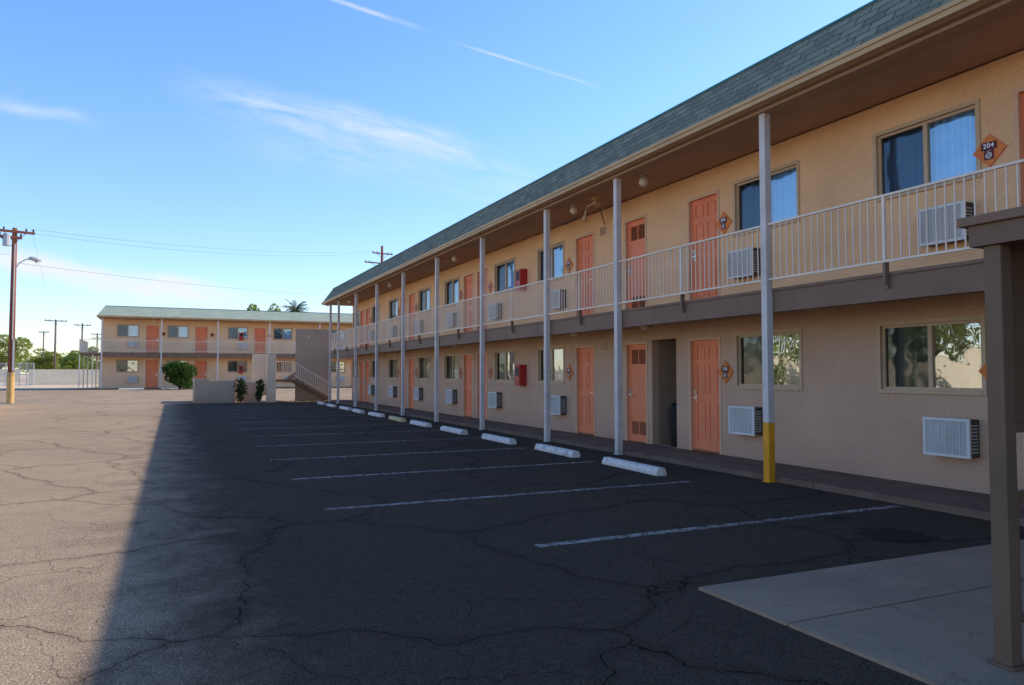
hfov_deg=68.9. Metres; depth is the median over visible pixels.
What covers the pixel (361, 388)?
door
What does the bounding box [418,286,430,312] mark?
window
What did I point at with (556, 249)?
window
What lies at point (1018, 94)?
door
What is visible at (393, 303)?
window
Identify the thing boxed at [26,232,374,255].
power line
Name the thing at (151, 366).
door
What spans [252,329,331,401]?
exterior staircase
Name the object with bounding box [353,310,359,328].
window
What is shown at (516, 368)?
cabinet window
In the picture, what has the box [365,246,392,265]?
utility pole
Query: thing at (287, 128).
sky
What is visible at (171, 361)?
window
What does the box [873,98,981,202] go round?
window
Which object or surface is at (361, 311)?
door
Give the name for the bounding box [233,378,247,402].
bush
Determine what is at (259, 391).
bush
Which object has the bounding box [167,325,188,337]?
window
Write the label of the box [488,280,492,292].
room sign
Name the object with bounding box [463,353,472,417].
door
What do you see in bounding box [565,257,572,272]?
room sign
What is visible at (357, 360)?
window
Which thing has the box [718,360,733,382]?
room sign
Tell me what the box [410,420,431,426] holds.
wheel stop
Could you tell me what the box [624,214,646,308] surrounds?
door
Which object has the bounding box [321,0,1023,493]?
motel building
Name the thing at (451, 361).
window
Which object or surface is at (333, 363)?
window
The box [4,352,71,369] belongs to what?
tree
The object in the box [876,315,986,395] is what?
window
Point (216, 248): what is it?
power line
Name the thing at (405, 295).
door
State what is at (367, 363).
door
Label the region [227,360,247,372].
window
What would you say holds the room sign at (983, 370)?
attached to the motel building at (823, 296)
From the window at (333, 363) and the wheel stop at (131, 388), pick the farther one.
the window at (333, 363)
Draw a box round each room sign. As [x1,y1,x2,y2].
[458,289,462,300]
[458,367,462,378]
[487,366,492,378]
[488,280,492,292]
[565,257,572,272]
[565,364,573,380]
[716,212,731,233]
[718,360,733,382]
[973,134,1006,166]
[979,363,986,378]
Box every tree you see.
[0,334,32,368]
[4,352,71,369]
[20,348,59,370]
[29,352,60,368]
[58,350,89,368]
[84,356,98,368]
[88,346,100,361]
[247,303,280,310]
[280,299,307,311]
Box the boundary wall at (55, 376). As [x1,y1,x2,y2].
[0,369,98,384]
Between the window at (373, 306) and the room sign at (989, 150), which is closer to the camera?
the room sign at (989, 150)
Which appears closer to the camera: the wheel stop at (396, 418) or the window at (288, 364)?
the wheel stop at (396, 418)
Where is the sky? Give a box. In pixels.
[0,0,872,373]
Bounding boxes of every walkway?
[76,387,351,389]
[327,400,1023,526]
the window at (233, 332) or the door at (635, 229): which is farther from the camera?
the window at (233, 332)
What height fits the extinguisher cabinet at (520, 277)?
0.580 m
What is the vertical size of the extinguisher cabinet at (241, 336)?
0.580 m
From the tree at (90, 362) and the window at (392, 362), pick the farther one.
the tree at (90, 362)
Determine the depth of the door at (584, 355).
17.61 m
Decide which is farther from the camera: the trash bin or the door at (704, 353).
the trash bin
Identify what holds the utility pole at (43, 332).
on the dirt lot
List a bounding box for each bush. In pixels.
[161,360,197,389]
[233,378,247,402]
[254,379,264,401]
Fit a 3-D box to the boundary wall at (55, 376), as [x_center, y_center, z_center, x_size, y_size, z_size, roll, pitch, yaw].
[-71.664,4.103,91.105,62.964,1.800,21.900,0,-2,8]
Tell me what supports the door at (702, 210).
in the motel building at (823, 296)
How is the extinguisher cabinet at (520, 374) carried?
attached to the motel building at (823, 296)
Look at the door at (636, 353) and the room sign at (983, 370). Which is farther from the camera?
the door at (636, 353)
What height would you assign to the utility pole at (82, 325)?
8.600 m
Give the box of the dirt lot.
[0,375,98,388]
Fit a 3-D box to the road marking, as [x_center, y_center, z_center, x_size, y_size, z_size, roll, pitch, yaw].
[-13.356,2.563,29.726,14.700,0.350,53.675,1,-3,-24]
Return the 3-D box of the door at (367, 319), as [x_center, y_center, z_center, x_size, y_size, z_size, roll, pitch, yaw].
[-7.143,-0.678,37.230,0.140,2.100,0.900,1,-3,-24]
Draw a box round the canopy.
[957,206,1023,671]
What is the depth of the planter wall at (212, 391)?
38.26 m
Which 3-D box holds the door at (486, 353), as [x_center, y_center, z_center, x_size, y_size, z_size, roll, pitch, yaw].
[-0.884,1.364,23.336,0.140,2.100,0.900,1,-3,-24]
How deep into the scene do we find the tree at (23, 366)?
125.96 m
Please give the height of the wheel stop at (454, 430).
0.123 m
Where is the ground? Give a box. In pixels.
[0,374,1023,684]
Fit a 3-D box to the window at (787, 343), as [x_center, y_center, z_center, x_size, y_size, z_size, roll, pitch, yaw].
[4.225,0.288,12.182,0.221,0.960,1.500,1,-3,-24]
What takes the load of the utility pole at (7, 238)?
on the ground
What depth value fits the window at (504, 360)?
21.86 m
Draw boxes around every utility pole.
[0,226,41,402]
[42,331,48,356]
[44,319,66,368]
[74,323,90,358]
[91,333,100,368]
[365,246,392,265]
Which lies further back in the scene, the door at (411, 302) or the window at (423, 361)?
the door at (411, 302)
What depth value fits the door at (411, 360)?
30.46 m
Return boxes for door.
[145,360,158,387]
[146,325,158,352]
[194,361,206,378]
[195,326,207,352]
[254,328,265,353]
[359,361,363,401]
[360,309,363,346]
[365,307,369,345]
[365,360,369,401]
[399,358,405,407]
[400,295,405,340]
[408,292,414,339]
[408,357,414,408]
[463,272,472,331]
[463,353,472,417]
[476,352,487,419]
[477,267,487,329]
[575,231,594,315]
[575,345,594,435]
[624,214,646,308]
[625,341,647,443]
[687,189,719,299]
[688,336,721,454]
[1013,86,1023,206]
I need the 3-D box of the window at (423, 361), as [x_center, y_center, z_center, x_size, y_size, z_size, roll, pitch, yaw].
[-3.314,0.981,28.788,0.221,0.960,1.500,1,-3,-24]
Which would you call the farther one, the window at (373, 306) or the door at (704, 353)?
the window at (373, 306)
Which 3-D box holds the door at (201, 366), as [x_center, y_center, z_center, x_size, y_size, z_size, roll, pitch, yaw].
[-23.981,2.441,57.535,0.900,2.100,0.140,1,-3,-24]
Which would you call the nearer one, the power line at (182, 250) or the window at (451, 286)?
the window at (451, 286)
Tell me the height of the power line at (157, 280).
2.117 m
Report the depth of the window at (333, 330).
61.93 m
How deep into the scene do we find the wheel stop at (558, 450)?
13.87 m
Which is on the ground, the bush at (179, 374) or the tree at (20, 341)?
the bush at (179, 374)
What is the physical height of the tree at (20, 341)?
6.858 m
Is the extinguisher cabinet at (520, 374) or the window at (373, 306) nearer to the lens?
the extinguisher cabinet at (520, 374)
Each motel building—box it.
[78,305,352,388]
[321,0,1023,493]
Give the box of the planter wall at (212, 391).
[193,379,261,402]
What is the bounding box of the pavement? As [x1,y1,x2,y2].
[699,540,1023,684]
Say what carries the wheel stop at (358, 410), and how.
on the ground
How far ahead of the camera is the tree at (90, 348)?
110.71 m
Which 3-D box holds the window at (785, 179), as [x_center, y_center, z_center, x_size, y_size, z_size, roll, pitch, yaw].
[4.225,-2.329,12.291,0.221,0.960,1.500,1,-3,-24]
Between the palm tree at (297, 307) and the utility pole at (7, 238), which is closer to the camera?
the utility pole at (7, 238)
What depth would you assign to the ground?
6.30 m
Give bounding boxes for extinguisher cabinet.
[239,333,243,339]
[515,269,526,290]
[515,364,526,385]
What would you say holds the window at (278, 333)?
in the motel building at (137, 349)
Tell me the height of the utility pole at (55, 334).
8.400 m
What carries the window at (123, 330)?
in the motel building at (137, 349)
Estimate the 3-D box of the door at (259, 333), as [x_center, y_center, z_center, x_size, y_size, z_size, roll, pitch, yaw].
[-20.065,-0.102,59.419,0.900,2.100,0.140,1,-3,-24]
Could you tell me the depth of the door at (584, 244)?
17.68 m
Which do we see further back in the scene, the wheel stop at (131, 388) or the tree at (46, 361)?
the tree at (46, 361)
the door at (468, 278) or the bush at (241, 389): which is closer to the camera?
the door at (468, 278)
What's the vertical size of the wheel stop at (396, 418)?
0.123 m
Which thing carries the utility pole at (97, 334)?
on the dirt lot
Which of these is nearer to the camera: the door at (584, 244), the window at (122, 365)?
the door at (584, 244)
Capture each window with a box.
[116,359,138,371]
[117,324,138,336]
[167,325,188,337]
[167,360,187,362]
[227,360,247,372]
[228,327,247,338]
[273,328,292,339]
[276,362,291,372]
[328,329,344,340]
[331,361,345,372]
[352,360,358,378]
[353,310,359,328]
[371,359,378,378]
[372,303,379,324]
[388,357,397,379]
[389,297,397,320]
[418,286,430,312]
[418,355,429,380]
[444,276,458,306]
[444,353,458,380]
[494,257,514,294]
[494,349,514,382]
[515,367,518,375]
[537,240,563,284]
[537,345,564,383]
[733,160,799,236]
[734,328,802,390]
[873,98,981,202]
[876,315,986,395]
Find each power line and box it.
[20,263,314,294]
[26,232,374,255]
[32,229,368,252]
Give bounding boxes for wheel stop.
[119,388,143,389]
[339,406,351,409]
[352,409,364,412]
[368,412,384,416]
[388,416,405,421]
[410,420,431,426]
[440,426,467,434]
[481,433,516,444]
[535,443,579,457]
[602,457,666,475]
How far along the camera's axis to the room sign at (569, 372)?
18.16 m
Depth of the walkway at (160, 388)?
53.90 m
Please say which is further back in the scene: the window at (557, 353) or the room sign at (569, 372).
the window at (557, 353)
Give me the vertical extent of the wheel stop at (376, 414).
0.123 m
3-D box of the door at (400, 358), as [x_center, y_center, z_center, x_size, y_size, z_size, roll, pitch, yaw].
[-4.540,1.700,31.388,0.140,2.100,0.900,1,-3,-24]
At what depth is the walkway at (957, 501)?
10.89 m
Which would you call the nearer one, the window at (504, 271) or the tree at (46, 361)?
the window at (504, 271)
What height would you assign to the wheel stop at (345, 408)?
0.123 m
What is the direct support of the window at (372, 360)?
in the motel building at (823, 296)
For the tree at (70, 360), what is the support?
on the dirt lot
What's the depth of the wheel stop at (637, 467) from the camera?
11.52 m
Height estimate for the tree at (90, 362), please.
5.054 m
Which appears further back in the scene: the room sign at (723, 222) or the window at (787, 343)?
the room sign at (723, 222)
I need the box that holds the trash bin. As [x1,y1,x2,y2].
[667,402,676,446]
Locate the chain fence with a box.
[0,363,33,385]
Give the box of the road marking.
[18,390,900,546]
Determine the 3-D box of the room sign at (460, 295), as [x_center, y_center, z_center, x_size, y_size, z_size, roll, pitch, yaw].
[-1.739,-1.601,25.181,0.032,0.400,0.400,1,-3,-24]
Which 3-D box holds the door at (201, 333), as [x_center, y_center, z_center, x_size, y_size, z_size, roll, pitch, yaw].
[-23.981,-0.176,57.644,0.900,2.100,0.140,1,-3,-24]
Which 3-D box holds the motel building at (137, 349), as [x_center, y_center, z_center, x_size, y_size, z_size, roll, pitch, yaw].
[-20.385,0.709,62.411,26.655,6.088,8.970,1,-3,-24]
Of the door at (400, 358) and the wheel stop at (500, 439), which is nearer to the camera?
the wheel stop at (500, 439)
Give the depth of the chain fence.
69.32 m
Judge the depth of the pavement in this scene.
4.71 m
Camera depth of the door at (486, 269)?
23.76 m
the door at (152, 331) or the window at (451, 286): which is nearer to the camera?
the window at (451, 286)
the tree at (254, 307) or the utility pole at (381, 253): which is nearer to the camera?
the utility pole at (381, 253)
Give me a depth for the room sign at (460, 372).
25.03 m
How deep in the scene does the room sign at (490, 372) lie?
22.68 m

